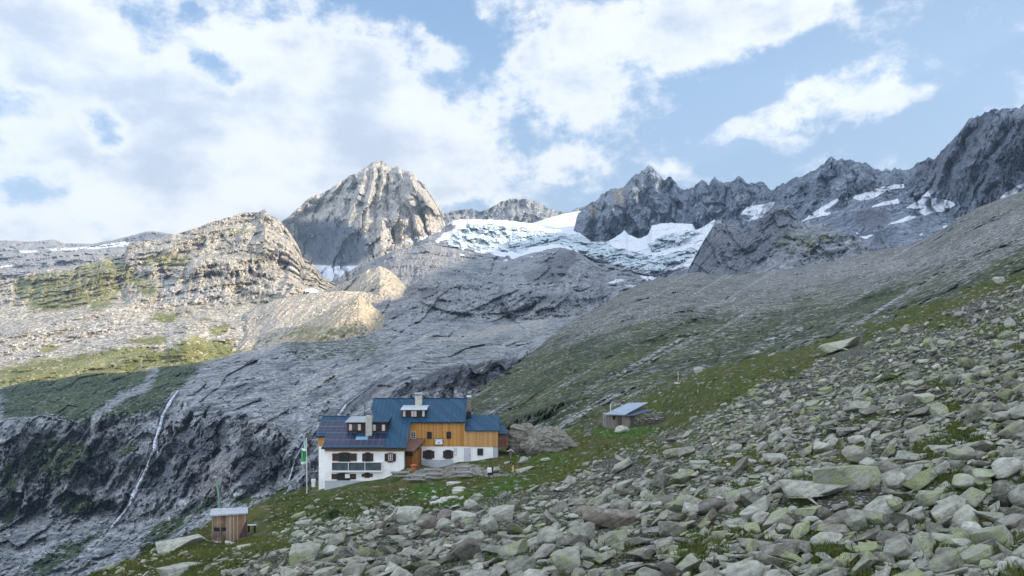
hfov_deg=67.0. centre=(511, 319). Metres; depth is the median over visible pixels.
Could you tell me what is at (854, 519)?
boulder
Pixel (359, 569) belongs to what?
boulder
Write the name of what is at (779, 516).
boulder
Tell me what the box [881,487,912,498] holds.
boulder
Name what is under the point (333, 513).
bush
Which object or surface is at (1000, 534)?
boulder
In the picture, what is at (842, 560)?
boulder
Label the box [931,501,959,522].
boulder
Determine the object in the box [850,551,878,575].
boulder
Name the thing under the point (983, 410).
boulder
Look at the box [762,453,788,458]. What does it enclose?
boulder
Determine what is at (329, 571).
boulder
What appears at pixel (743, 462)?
boulder
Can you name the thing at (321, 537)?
boulder
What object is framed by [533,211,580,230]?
snowfield
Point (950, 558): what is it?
boulder
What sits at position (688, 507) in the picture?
boulder
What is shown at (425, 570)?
boulder
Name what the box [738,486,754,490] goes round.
boulder
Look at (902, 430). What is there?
boulder
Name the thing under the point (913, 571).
boulder
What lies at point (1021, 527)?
boulder
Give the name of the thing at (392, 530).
boulder
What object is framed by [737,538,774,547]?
boulder
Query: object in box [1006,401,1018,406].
boulder
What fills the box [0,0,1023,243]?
sky
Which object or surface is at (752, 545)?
boulder
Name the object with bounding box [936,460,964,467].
boulder
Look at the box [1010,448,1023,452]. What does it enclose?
boulder
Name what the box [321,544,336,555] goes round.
boulder
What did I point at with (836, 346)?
boulder
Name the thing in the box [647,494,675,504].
boulder
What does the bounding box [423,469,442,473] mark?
picnic table
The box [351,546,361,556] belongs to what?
boulder
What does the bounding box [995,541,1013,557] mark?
boulder
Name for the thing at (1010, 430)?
boulder
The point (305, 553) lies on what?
boulder
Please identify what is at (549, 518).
boulder
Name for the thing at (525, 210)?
peak
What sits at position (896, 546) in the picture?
boulder
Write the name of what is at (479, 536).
boulder
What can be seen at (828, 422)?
boulder
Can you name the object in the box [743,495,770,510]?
boulder
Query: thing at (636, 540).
boulder
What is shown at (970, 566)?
boulder
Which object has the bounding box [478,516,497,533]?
boulder
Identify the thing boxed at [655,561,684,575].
boulder
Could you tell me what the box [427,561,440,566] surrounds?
boulder
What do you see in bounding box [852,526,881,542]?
boulder
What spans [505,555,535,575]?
boulder
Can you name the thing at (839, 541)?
boulder
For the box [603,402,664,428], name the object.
stone hut
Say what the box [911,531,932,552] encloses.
boulder
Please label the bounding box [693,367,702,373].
boulder
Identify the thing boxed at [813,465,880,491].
boulder
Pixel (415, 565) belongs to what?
boulder
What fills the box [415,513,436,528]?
boulder
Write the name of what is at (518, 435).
giant boulder
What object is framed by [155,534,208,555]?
boulder
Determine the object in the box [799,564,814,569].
boulder
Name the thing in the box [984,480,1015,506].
boulder
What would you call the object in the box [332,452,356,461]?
window
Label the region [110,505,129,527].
waterfall
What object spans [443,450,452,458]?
window
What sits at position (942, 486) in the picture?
boulder
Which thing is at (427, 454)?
window
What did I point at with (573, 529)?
boulder
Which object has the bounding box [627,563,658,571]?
boulder
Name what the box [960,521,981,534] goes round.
boulder
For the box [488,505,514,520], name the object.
boulder
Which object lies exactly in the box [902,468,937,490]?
boulder
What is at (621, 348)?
scree slope
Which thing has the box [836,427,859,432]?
boulder
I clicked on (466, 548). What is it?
boulder
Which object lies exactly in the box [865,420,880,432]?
boulder
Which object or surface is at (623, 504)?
boulder
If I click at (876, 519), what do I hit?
boulder
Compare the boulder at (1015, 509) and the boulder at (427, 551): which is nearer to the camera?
the boulder at (1015, 509)
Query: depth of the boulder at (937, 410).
46.75 m
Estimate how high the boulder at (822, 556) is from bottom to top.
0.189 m
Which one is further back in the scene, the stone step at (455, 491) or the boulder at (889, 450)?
the stone step at (455, 491)
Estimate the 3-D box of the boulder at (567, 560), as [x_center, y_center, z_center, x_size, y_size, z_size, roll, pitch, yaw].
[2.153,9.313,29.747,1.200,0.933,1.012,-13,-4,-16]
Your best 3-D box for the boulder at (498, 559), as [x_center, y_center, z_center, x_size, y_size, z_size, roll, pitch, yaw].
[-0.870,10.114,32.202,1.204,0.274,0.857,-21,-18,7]
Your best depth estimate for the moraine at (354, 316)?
1108.54 m
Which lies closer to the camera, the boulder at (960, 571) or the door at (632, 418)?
the boulder at (960, 571)
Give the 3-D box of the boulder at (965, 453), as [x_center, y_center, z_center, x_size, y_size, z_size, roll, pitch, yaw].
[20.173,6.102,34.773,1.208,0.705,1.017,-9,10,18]
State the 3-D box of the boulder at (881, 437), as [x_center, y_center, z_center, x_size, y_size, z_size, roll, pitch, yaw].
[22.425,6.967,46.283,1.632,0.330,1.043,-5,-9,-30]
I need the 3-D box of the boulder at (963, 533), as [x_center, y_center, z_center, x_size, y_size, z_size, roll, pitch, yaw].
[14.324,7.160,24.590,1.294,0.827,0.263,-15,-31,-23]
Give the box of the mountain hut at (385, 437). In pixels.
[315,392,508,489]
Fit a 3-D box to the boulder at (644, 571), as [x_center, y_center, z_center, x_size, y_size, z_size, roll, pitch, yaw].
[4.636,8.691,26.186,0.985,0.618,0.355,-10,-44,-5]
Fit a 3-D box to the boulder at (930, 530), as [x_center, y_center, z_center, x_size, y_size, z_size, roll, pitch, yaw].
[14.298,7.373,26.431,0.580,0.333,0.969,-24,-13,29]
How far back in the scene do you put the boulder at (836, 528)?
28.18 m
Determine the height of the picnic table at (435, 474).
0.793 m
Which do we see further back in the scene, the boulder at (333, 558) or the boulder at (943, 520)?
the boulder at (333, 558)
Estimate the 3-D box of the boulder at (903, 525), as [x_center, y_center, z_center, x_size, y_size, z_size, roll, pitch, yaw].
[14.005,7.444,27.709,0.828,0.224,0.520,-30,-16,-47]
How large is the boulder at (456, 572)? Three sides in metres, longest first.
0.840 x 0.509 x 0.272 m
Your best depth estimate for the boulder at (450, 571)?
31.22 m
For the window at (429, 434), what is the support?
in the mountain hut at (385, 437)
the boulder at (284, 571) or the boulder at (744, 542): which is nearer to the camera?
the boulder at (744, 542)
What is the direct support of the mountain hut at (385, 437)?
on the ground at (662, 403)
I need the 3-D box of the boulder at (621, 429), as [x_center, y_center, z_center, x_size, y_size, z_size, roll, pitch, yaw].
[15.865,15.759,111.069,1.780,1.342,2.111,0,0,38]
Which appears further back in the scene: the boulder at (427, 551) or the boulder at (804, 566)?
the boulder at (427, 551)
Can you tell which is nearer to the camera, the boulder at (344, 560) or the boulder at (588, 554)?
the boulder at (588, 554)
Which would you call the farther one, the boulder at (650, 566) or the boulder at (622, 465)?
the boulder at (622, 465)
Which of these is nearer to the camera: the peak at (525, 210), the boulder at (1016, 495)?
the boulder at (1016, 495)
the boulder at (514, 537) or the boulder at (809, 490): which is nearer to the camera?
the boulder at (809, 490)
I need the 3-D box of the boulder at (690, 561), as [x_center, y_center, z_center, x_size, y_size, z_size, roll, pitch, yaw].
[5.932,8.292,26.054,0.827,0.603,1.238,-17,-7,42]
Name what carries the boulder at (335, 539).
on the ground at (662, 403)
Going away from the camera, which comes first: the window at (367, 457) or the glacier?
the window at (367, 457)
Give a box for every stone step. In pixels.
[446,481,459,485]
[452,489,463,493]
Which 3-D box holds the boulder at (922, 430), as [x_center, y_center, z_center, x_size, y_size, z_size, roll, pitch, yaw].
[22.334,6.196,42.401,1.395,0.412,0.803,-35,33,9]
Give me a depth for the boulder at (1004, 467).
30.88 m
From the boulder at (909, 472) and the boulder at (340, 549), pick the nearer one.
the boulder at (909, 472)
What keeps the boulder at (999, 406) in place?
on the ground at (662, 403)
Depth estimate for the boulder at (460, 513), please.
49.88 m
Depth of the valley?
587.28 m
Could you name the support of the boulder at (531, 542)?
on the ground at (662, 403)
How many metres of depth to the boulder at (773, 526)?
29.59 m
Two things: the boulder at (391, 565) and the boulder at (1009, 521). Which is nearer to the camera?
the boulder at (1009, 521)
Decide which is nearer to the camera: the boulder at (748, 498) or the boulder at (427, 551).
the boulder at (748, 498)
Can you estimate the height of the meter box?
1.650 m
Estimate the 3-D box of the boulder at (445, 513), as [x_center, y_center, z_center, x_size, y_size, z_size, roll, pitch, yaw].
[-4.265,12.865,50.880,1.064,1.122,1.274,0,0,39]
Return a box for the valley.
[0,244,656,575]
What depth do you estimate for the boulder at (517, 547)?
33.45 m
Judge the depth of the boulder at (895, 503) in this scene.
30.17 m
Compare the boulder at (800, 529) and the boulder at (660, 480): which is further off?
the boulder at (660, 480)
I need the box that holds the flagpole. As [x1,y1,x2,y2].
[301,438,306,493]
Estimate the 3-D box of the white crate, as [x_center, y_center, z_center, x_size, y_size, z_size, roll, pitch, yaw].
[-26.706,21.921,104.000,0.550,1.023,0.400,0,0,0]
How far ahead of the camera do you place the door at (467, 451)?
101.20 m
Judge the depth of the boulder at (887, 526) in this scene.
27.96 m
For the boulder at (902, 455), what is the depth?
38.18 m
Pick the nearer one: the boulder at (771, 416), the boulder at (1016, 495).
the boulder at (1016, 495)
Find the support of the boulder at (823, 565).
on the ground at (662, 403)
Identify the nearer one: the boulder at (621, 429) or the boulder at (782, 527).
the boulder at (782, 527)
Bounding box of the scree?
[94,275,1023,575]
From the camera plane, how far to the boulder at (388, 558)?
37.07 m
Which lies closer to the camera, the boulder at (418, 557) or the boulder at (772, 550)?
the boulder at (772, 550)
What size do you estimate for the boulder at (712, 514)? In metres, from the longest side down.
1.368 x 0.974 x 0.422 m
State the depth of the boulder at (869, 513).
29.63 m
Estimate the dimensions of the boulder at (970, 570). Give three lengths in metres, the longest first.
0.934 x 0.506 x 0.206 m
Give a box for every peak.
[281,161,445,284]
[442,199,586,224]
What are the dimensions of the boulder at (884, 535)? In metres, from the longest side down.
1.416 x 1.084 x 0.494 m
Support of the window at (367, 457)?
in the mountain hut at (385, 437)
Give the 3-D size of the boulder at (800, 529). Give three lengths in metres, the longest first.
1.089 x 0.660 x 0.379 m
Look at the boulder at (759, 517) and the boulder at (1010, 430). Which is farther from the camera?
the boulder at (1010, 430)
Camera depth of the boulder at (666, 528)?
32.14 m
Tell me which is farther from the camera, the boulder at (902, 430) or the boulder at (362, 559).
the boulder at (902, 430)
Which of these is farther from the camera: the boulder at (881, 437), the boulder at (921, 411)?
the boulder at (921, 411)
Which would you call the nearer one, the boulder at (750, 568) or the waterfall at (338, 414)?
the boulder at (750, 568)
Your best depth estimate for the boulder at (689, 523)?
32.67 m
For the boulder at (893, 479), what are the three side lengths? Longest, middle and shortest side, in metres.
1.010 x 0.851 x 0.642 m
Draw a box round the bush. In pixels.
[324,507,343,518]
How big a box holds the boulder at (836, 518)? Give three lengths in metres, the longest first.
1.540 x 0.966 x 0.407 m
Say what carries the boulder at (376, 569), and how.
on the ground at (662, 403)
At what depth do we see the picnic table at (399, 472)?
91.14 m
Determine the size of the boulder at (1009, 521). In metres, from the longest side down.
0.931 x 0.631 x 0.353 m
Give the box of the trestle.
[247,524,256,532]
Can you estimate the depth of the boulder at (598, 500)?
50.70 m
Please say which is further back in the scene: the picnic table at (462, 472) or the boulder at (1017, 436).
the picnic table at (462, 472)
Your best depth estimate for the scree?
51.43 m
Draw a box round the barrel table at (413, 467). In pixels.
[410,464,416,471]
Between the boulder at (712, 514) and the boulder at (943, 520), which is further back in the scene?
the boulder at (712, 514)
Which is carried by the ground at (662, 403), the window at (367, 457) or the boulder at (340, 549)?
the boulder at (340, 549)
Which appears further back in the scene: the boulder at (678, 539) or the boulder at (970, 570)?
the boulder at (678, 539)
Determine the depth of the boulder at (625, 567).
28.16 m
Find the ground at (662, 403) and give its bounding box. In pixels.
[88,273,1023,575]
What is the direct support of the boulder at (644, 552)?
on the ground at (662, 403)
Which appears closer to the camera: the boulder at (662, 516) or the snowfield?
the boulder at (662, 516)
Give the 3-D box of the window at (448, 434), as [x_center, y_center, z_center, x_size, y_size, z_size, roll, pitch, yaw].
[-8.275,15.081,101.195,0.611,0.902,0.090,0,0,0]
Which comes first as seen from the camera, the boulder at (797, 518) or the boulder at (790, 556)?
the boulder at (790, 556)
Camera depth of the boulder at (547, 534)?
34.95 m
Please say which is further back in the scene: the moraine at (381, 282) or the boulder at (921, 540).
the moraine at (381, 282)
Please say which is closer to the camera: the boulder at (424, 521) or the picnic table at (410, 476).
the boulder at (424, 521)
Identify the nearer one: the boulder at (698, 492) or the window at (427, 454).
the boulder at (698, 492)
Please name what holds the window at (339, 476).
in the mountain hut at (385, 437)
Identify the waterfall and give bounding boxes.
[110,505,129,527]
[128,391,177,505]
[337,386,369,415]
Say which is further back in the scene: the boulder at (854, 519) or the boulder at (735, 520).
the boulder at (735, 520)
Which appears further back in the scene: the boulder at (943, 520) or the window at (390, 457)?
the window at (390, 457)
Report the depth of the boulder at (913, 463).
36.43 m
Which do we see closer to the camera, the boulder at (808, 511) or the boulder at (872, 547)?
the boulder at (872, 547)
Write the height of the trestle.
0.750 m
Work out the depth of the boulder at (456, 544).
37.45 m
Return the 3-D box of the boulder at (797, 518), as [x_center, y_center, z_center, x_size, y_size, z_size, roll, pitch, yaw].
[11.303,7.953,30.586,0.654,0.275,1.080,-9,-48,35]
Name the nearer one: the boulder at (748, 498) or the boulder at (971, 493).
the boulder at (971, 493)
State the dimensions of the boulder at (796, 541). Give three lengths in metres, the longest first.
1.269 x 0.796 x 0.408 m
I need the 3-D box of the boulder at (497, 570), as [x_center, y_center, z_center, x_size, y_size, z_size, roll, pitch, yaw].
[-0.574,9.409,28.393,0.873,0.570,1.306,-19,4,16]
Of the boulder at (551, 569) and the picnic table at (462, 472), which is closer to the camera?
the boulder at (551, 569)
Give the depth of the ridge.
3660.91 m
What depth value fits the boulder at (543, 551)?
31.83 m
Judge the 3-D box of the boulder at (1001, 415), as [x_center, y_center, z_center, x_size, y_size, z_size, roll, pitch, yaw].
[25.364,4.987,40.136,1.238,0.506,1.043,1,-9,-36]
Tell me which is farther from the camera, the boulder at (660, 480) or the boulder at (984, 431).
the boulder at (660, 480)
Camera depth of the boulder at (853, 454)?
41.60 m
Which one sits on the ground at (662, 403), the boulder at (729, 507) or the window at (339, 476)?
the boulder at (729, 507)
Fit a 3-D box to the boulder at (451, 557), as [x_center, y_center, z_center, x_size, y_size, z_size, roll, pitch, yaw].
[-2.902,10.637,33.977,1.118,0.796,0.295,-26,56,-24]
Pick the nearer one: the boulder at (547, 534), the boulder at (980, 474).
the boulder at (980, 474)
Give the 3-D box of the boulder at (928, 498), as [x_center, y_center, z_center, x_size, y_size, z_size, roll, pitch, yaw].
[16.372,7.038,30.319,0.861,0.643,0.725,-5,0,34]
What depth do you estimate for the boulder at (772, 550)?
26.39 m
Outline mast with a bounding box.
[213,476,219,507]
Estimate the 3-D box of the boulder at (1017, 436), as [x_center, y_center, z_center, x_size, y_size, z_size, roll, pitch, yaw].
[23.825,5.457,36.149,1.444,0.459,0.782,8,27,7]
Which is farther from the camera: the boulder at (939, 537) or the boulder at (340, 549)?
the boulder at (340, 549)
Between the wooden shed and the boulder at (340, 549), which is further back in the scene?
the wooden shed
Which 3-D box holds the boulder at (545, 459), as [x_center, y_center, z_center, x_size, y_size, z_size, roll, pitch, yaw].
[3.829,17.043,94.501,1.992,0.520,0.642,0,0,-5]
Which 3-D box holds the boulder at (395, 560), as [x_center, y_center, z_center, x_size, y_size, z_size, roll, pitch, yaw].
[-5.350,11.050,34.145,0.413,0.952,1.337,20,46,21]
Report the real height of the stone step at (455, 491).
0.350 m
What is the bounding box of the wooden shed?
[210,507,247,542]
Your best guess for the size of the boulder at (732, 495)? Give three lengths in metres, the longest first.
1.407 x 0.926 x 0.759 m
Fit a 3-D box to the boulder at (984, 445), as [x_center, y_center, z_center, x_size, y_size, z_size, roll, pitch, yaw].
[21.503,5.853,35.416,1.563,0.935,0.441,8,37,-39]
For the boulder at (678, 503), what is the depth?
37.49 m
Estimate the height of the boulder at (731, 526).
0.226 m
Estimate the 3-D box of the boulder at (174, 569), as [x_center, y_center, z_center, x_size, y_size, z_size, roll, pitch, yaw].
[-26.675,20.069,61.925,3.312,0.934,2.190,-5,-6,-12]
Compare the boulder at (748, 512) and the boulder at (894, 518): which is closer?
the boulder at (894, 518)
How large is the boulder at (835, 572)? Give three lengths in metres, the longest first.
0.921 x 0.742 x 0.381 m
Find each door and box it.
[464,448,470,461]
[630,416,634,425]
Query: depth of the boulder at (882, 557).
23.20 m
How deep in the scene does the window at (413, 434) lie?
101.20 m
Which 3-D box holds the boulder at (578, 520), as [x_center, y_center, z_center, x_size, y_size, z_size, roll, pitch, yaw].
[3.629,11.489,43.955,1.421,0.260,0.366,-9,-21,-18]
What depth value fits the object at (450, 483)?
84.71 m
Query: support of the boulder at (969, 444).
on the ground at (662, 403)
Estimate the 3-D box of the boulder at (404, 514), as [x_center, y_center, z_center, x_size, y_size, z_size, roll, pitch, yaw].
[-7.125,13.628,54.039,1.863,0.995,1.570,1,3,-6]
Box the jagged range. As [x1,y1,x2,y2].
[574,108,1023,278]
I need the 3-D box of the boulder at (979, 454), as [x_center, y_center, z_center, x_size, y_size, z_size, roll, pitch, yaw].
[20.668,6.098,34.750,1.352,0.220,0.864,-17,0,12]
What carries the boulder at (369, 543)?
on the ground at (662, 403)
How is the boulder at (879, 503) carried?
on the ground at (662, 403)
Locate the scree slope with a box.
[471,191,1023,431]
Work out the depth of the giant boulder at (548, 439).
102.41 m
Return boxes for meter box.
[487,462,492,474]
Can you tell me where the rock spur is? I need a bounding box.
[688,204,873,274]
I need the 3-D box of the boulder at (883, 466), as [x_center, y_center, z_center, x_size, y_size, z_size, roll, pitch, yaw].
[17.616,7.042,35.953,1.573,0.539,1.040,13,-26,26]
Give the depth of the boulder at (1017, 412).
39.37 m
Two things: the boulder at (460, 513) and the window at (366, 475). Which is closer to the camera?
the boulder at (460, 513)
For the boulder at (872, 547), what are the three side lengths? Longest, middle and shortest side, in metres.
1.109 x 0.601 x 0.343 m
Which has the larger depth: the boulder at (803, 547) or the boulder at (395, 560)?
the boulder at (395, 560)
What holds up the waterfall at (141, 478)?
on the valley
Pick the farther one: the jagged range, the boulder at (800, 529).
the jagged range
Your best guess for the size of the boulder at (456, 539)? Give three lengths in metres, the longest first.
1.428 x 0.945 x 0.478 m
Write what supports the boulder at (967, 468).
on the ground at (662, 403)
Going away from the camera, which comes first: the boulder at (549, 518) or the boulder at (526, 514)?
the boulder at (549, 518)
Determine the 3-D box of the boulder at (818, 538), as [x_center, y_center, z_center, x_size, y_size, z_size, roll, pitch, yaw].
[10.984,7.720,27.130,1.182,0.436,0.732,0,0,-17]
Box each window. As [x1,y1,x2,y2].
[331,473,355,479]
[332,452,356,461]
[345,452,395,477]
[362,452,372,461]
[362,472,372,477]
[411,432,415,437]
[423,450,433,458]
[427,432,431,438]
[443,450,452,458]
[446,432,450,438]
[477,448,482,455]
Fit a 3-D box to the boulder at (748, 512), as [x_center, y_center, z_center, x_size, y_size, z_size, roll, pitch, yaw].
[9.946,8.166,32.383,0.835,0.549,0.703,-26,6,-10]
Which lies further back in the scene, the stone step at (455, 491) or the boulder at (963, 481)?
the stone step at (455, 491)
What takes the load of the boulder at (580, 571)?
on the ground at (662, 403)
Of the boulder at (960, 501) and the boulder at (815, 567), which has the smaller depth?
the boulder at (815, 567)
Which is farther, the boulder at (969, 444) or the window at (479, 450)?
the window at (479, 450)
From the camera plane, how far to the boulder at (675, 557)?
27.72 m
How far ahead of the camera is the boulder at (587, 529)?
34.26 m
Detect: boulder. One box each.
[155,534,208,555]
[156,562,197,575]
[237,543,250,549]
[278,561,301,575]
[289,542,320,565]
[313,565,337,575]
[318,533,333,539]
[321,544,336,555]
[321,553,345,562]
[327,531,346,545]
[334,546,346,554]
[336,567,343,572]
[337,557,352,562]
[342,563,366,575]
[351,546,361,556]
[353,556,374,562]
[359,545,383,556]
[363,541,381,546]
[364,565,384,574]
[377,556,386,560]
[379,526,398,534]
[381,555,400,572]
[385,552,401,564]
[385,561,412,575]
[387,535,406,542]
[396,506,422,522]
[401,546,419,557]
[402,558,428,569]
[410,554,428,560]
[413,565,443,575]
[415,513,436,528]
[418,546,433,554]
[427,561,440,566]
[437,506,451,521]
[438,552,455,564]
[444,565,470,573]
[448,538,465,547]
[450,535,463,542]
[451,510,475,519]
[451,537,480,560]
[451,570,462,575]
[461,529,487,542]
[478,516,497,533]
[482,545,503,554]
[482,557,502,563]
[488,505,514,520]
[489,563,505,575]
[492,533,507,541]
[497,538,527,555]
[502,535,526,540]
[505,523,522,533]
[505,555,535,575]
[506,422,536,454]
[513,511,529,519]
[515,466,535,473]
[518,425,577,455]
[519,456,528,463]
[527,536,538,552]
[531,544,555,560]
[534,526,563,544]
[536,457,550,461]
[542,566,558,575]
[543,510,556,523]
[550,546,580,573]
[551,499,568,514]
[556,535,587,545]
[567,519,582,524]
[567,523,581,535]
[568,498,586,506]
[571,567,587,575]
[578,521,595,542]
[580,547,600,563]
[581,504,639,527]
[586,488,612,505]
[593,549,615,563]
[598,528,627,546]
[600,568,624,575]
[607,457,631,476]
[610,499,630,509]
[613,488,633,496]
[614,425,628,433]
[616,562,643,573]
[623,537,653,546]
[625,545,655,558]
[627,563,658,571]
[635,567,662,575]
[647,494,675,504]
[647,526,658,532]
[650,510,668,526]
[652,473,669,487]
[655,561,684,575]
[658,521,686,536]
[664,554,681,562]
[670,495,701,510]
[672,537,687,542]
[676,553,698,575]
[680,520,695,527]
[682,502,698,513]
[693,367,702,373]
[693,487,703,496]
[698,497,726,514]
[698,508,717,526]
[718,501,737,513]
[721,517,747,524]
[725,524,744,529]
[725,560,766,575]
[726,487,742,503]
[731,456,748,472]
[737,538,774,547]
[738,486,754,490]
[739,505,759,521]
[740,487,760,505]
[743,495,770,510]
[745,540,759,553]
[751,511,769,526]
[757,543,796,555]
[758,553,793,566]
[760,410,776,421]
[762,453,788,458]
[762,507,794,529]
[763,523,776,538]
[776,523,792,535]
[776,539,811,552]
[778,479,849,504]
[780,549,805,565]
[787,512,803,523]
[789,518,809,538]
[795,505,820,516]
[797,443,813,456]
[798,541,810,553]
[798,564,821,574]
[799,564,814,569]
[809,523,849,538]
[810,532,842,545]
[812,441,833,453]
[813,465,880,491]
[815,552,831,559]
[817,336,860,352]
[817,559,842,574]
[819,569,841,575]
[820,419,836,425]
[822,510,847,526]
[831,503,848,511]
[835,552,857,566]
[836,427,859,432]
[836,540,858,544]
[837,400,870,412]
[841,445,867,463]
[841,508,866,530]
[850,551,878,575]
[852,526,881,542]
[853,541,882,553]
[859,510,885,522]
[863,495,895,512]
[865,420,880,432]
[865,437,871,454]
[866,515,884,523]
[872,552,894,566]
[874,432,894,440]
[874,461,902,473]
[875,530,912,546]
[880,441,896,456]
[881,470,905,489]
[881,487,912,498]
[883,513,915,525]
[883,523,893,529]
[883,534,915,559]
[886,496,902,510]
[890,427,906,437]
[893,567,927,575]
[895,450,923,461]
[897,519,908,532]
[899,500,913,513]
[900,463,924,479]
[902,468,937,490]
[905,460,929,466]
[906,424,932,439]
[908,405,930,416]
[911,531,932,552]
[914,557,929,566]
[917,490,941,506]
[925,417,944,423]
[925,527,938,534]
[928,547,964,571]
[930,403,948,417]
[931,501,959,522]
[931,532,951,541]
[933,481,950,491]
[933,567,967,575]
[934,494,965,507]
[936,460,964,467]
[936,516,953,525]
[945,445,976,461]
[945,529,971,546]
[950,504,980,526]
[952,472,976,489]
[956,440,979,446]
[959,404,980,412]
[960,465,974,473]
[960,487,986,502]
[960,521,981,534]
[960,539,996,565]
[961,564,978,567]
[962,404,978,425]
[963,568,982,575]
[965,498,980,507]
[970,440,993,451]
[971,429,987,434]
[971,525,1015,546]
[972,468,995,480]
[973,511,1004,522]
[974,450,986,458]
[978,406,992,413]
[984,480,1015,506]
[991,411,1012,420]
[991,453,1022,479]
[992,277,1004,284]
[993,400,1012,412]
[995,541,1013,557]
[997,419,1023,439]
[997,513,1023,529]
[1003,506,1023,515]
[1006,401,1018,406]
[1008,483,1023,508]
[1010,401,1023,418]
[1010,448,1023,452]
[1013,430,1023,439]
[1015,525,1023,540]
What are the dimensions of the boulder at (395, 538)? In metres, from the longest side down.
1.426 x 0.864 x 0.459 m
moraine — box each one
[232,291,403,354]
[269,295,386,344]
[325,266,406,297]
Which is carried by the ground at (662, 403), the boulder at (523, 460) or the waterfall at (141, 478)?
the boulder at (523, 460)
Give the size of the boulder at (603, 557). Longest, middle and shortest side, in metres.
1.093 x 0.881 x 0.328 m
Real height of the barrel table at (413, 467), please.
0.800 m
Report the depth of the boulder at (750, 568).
24.03 m
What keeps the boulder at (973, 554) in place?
on the ground at (662, 403)
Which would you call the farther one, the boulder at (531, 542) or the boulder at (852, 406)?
the boulder at (852, 406)
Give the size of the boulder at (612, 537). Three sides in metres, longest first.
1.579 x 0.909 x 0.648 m
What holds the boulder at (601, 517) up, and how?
on the ground at (662, 403)
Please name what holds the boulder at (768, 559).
on the ground at (662, 403)
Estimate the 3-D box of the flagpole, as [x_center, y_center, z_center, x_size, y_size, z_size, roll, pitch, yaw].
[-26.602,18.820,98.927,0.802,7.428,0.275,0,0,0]
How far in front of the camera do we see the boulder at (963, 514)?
27.57 m
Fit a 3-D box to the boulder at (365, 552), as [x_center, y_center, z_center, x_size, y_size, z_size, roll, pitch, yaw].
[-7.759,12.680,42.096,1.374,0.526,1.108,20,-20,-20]
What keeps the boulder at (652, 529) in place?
on the ground at (662, 403)
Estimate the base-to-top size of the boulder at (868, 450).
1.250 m
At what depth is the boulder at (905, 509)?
29.94 m
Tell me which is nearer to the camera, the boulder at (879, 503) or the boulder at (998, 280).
the boulder at (879, 503)
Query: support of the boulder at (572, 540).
on the ground at (662, 403)
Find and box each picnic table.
[390,471,409,479]
[406,475,426,482]
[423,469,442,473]
[423,473,442,480]
[452,466,470,470]
[453,471,472,479]
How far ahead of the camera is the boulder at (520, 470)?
91.20 m
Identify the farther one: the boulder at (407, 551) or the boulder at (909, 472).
the boulder at (407, 551)
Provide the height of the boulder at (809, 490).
0.955 m
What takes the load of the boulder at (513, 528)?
on the ground at (662, 403)
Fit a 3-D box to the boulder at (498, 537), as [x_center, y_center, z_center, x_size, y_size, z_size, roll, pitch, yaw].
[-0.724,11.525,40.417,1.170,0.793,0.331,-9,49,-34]
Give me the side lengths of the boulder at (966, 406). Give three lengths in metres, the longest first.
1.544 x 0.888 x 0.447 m
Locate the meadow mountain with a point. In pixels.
(197, 294)
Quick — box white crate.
[311,479,315,486]
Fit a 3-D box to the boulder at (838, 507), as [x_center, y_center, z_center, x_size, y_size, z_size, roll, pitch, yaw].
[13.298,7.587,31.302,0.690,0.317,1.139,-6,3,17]
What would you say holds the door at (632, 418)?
in the stone hut at (624, 415)
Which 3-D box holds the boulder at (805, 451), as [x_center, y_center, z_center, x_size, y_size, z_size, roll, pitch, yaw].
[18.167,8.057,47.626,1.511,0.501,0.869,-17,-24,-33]
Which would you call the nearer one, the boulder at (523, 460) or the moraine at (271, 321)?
the boulder at (523, 460)
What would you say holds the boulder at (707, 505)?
on the ground at (662, 403)
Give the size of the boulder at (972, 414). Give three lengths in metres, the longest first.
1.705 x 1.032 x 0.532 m
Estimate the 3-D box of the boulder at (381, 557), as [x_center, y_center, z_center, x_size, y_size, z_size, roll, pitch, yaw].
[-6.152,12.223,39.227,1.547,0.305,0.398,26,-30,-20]
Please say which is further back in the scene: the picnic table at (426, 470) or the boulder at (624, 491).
the picnic table at (426, 470)
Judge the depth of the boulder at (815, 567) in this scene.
23.96 m
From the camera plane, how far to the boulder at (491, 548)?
34.14 m
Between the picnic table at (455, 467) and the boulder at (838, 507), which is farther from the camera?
the picnic table at (455, 467)
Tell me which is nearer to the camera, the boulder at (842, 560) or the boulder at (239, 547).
the boulder at (842, 560)
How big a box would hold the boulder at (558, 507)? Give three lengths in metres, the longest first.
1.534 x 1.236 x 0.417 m
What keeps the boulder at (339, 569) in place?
on the ground at (662, 403)
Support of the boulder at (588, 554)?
on the ground at (662, 403)
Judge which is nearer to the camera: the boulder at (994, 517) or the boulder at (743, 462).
the boulder at (994, 517)
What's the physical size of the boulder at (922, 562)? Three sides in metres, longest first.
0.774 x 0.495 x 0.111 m
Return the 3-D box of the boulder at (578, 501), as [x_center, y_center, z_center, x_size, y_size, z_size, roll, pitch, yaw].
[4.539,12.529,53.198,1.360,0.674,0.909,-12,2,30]
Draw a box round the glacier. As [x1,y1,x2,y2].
[421,219,714,276]
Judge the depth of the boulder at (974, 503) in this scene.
28.37 m
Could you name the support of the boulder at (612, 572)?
on the ground at (662, 403)
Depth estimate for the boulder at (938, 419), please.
45.14 m
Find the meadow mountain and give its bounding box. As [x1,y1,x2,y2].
[0,209,336,387]
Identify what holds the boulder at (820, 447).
on the ground at (662, 403)
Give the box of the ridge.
[0,231,173,279]

